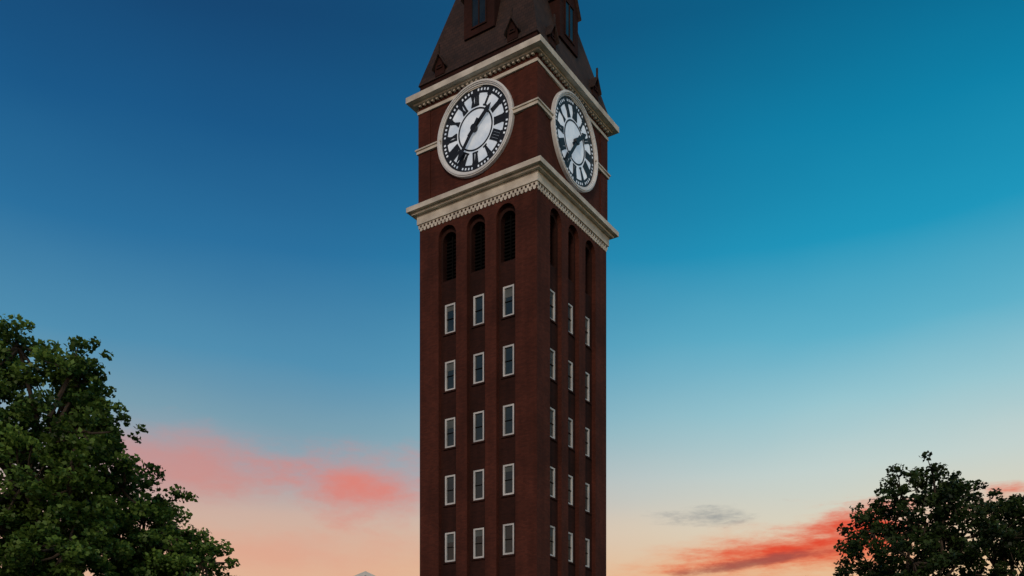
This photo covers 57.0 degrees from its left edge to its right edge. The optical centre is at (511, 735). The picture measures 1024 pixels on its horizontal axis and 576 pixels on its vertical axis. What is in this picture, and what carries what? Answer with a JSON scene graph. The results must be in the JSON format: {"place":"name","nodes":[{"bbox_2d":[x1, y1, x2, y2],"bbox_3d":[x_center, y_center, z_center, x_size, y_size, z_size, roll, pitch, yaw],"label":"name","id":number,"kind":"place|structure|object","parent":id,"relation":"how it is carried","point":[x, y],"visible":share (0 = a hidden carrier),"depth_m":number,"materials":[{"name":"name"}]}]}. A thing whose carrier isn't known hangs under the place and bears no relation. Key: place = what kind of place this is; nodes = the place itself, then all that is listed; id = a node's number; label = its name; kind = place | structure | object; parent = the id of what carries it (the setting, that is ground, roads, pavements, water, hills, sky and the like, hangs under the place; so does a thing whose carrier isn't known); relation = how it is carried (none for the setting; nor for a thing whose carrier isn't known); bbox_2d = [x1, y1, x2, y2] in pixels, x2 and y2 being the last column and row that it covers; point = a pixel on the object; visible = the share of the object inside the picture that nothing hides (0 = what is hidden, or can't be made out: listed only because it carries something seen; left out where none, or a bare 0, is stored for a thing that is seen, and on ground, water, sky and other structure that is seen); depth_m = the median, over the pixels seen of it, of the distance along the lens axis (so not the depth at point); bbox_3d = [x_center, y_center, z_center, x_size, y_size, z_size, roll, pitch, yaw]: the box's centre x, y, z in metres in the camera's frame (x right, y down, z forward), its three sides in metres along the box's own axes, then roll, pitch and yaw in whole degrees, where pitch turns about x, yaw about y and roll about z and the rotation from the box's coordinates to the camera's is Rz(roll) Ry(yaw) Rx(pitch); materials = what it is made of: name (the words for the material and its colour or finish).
{"place":"outdoors","nodes":[
{"label":"outdoors","id":0,"kind":"place"},
{"bbox_2d":[355,571,374,575],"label":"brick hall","id":1,"kind":"structure","parent":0,"point":[364,573],"depth_m":91.51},
{"bbox_2d":[420,31,538,90],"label":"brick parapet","id":2,"kind":"structure","parent":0,"point":[490,55],"depth_m":65.55,"materials":[{"name":"beige stone"}]},
{"bbox_2d":[0,0,1023,575],"label":"sky","id":3,"kind":"structure","parent":0,"point":[815,264],"materials":[{"name":"blue"}]},
{"bbox_2d":[431,68,599,212],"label":"clock stage walls","id":4,"kind":"structure","parent":0,"point":[443,180],"depth_m":64.83,"materials":[{"name":"red brick"}]},
{"bbox_2d":[435,0,597,100],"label":"dormer walls","id":5,"kind":"structure","parent":0,"point":[557,7],"depth_m":66.50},
{"bbox_2d":[436,0,597,92],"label":"dormer frames","id":6,"kind":"structure","parent":5,"relation":"attached to","point":[553,38],"depth_m":66.81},
{"bbox_2d":[438,0,572,66],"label":"dormer glass","id":7,"kind":"object","parent":6,"relation":"in","point":[475,12],"visible":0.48,"depth_m":66.30,"materials":[{"name":"black glass"}]},
{"bbox_2d":[447,287,586,542],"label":"window blinds","id":8,"kind":"object","parent":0,"point":[450,367],"depth_m":66.24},
{"bbox_2d":[444,87,592,184],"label":"clock minute track","id":9,"kind":"structure","parent":0,"point":[505,128],"depth_m":65.97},
{"bbox_3d":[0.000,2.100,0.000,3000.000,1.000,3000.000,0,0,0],"label":"ground","id":10,"kind":"structure","parent":0,"visible":0},
{"bbox_2d":[0,314,165,575],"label":"broadleaf tree","id":11,"kind":"object","parent":10,"relation":"on","point":[77,441],"visible":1,"depth_m":25.08,"materials":[{"name":"green plant"}]},
{"bbox_2d":[80,484,239,575],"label":"broadleaf tree","id":12,"kind":"object","parent":10,"relation":"on","point":[187,550],"visible":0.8,"depth_m":27.38,"materials":[{"name":"green plant"}]},
{"bbox_2d":[833,451,1011,575],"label":"broadleaf tree","id":13,"kind":"object","parent":10,"relation":"on","point":[933,537],"visible":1,"depth_m":44.22,"materials":[{"name":"green plant"}]},
{"bbox_2d":[934,488,1023,575],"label":"broadleaf tree","id":14,"kind":"object","parent":10,"relation":"on","point":[1009,547],"visible":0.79,"depth_m":45.22,"materials":[{"name":"green plant"}]},
{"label":"plaza","id":15,"kind":"structure","parent":0,"visible":0},
{"bbox_2d":[420,186,605,575],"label":"brick pilasters","id":16,"kind":"object","parent":15,"relation":"on","point":[534,207],"visible":0.83,"depth_m":66.18,"materials":[{"name":"brown brick"}]},
{"bbox_2d":[406,155,618,249],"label":"cornice","id":17,"kind":"structure","parent":16,"relation":"on","point":[546,175],"depth_m":65.71,"materials":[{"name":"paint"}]},
{"bbox_2d":[418,61,607,220],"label":"clock stage corners","id":18,"kind":"object","parent":17,"relation":"on","point":[535,115],"visible":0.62,"depth_m":63.68,"materials":[{"name":"red brick"}]},
{"bbox_2d":[406,34,618,140],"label":"cornice","id":19,"kind":"structure","parent":18,"relation":"on","point":[539,43],"depth_m":65.55,"materials":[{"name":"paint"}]},
{"bbox_2d":[418,0,607,113],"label":"pyramid roof","id":20,"kind":"structure","parent":19,"relation":"on","point":[457,51],"depth_m":66.39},
{"bbox_2d":[432,0,601,95],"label":"dormer roofs","id":21,"kind":"structure","parent":20,"relation":"attached to","point":[549,29],"depth_m":67.16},
{"bbox_2d":[419,52,606,135],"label":"cornice frieze","id":22,"kind":"object","parent":19,"relation":"on","point":[488,77],"visible":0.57,"depth_m":65.10,"materials":[{"name":"beige stone"}]},
{"bbox_2d":[418,51,608,133],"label":"dentils","id":23,"kind":"object","parent":19,"relation":"attached to","point":[514,63],"visible":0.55,"depth_m":65.91,"materials":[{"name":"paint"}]},
{"bbox_2d":[415,97,610,179],"bbox_3d":[0.220,-42.340,69.920,10.500,0.320,10.500,0,0,33],"label":"string course","id":24,"kind":"object","parent":18,"relation":"on","point":[538,101],"visible":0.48,"depth_m":63.99,"materials":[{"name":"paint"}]},
{"bbox_2d":[437,78,597,192],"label":"clock rim","id":25,"kind":"object","parent":18,"relation":"attached to","point":[501,148],"visible":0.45,"depth_m":65.83,"materials":[{"name":"beige stone"}]},
{"bbox_2d":[448,92,590,179],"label":"clock dial glass","id":26,"kind":"object","parent":25,"relation":"in","point":[478,137],"visible":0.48,"depth_m":66.01,"materials":[{"name":"white glass"}]},
{"bbox_2d":[442,85,593,186],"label":"clock numerals and hands","id":27,"kind":"object","parent":26,"relation":"attached to","point":[455,152],"visible":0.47,"depth_m":66.10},
{"bbox_2d":[420,182,606,247],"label":"cornice bosses","id":28,"kind":"object","parent":17,"relation":"attached to","point":[513,192],"visible":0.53,"depth_m":65.56,"materials":[{"name":"beige stone"}]},
{"bbox_2d":[420,185,606,251],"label":"cornice dentils","id":29,"kind":"object","parent":16,"relation":"on","point":[505,198],"visible":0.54,"depth_m":65.95,"materials":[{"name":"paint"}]},
{"bbox_2d":[441,205,591,575],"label":"brick bays","id":30,"kind":"object","parent":16,"relation":"on","point":[477,404],"visible":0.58,"depth_m":66.29,"materials":[{"name":"brown brick"}]},
{"bbox_2d":[448,214,514,279],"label":"louvres","id":31,"kind":"object","parent":30,"relation":"attached to","point":[483,227],"visible":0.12,"depth_m":66.60,"materials":[{"name":"black wood"}]},
{"bbox_2d":[443,314,590,569],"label":"window sills","id":32,"kind":"structure","parent":30,"relation":"attached to","point":[512,375],"depth_m":66.04,"materials":[{"name":"beige stone"}]},
{"bbox_2d":[445,284,588,566],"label":"window frames","id":33,"kind":"structure","parent":30,"relation":"attached to","point":[479,412],"depth_m":66.27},
{"bbox_2d":[447,296,586,564],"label":"window glass","id":34,"kind":"object","parent":33,"relation":"in","point":[479,430],"visible":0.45,"depth_m":66.12,"materials":[{"name":"black glass"}]},
{"bbox_2d":[447,214,587,553],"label":"backing","id":35,"kind":"object","parent":30,"relation":"attached to","point":[506,243],"visible":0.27,"depth_m":66.31,"materials":[{"name":"black"}]}
]}

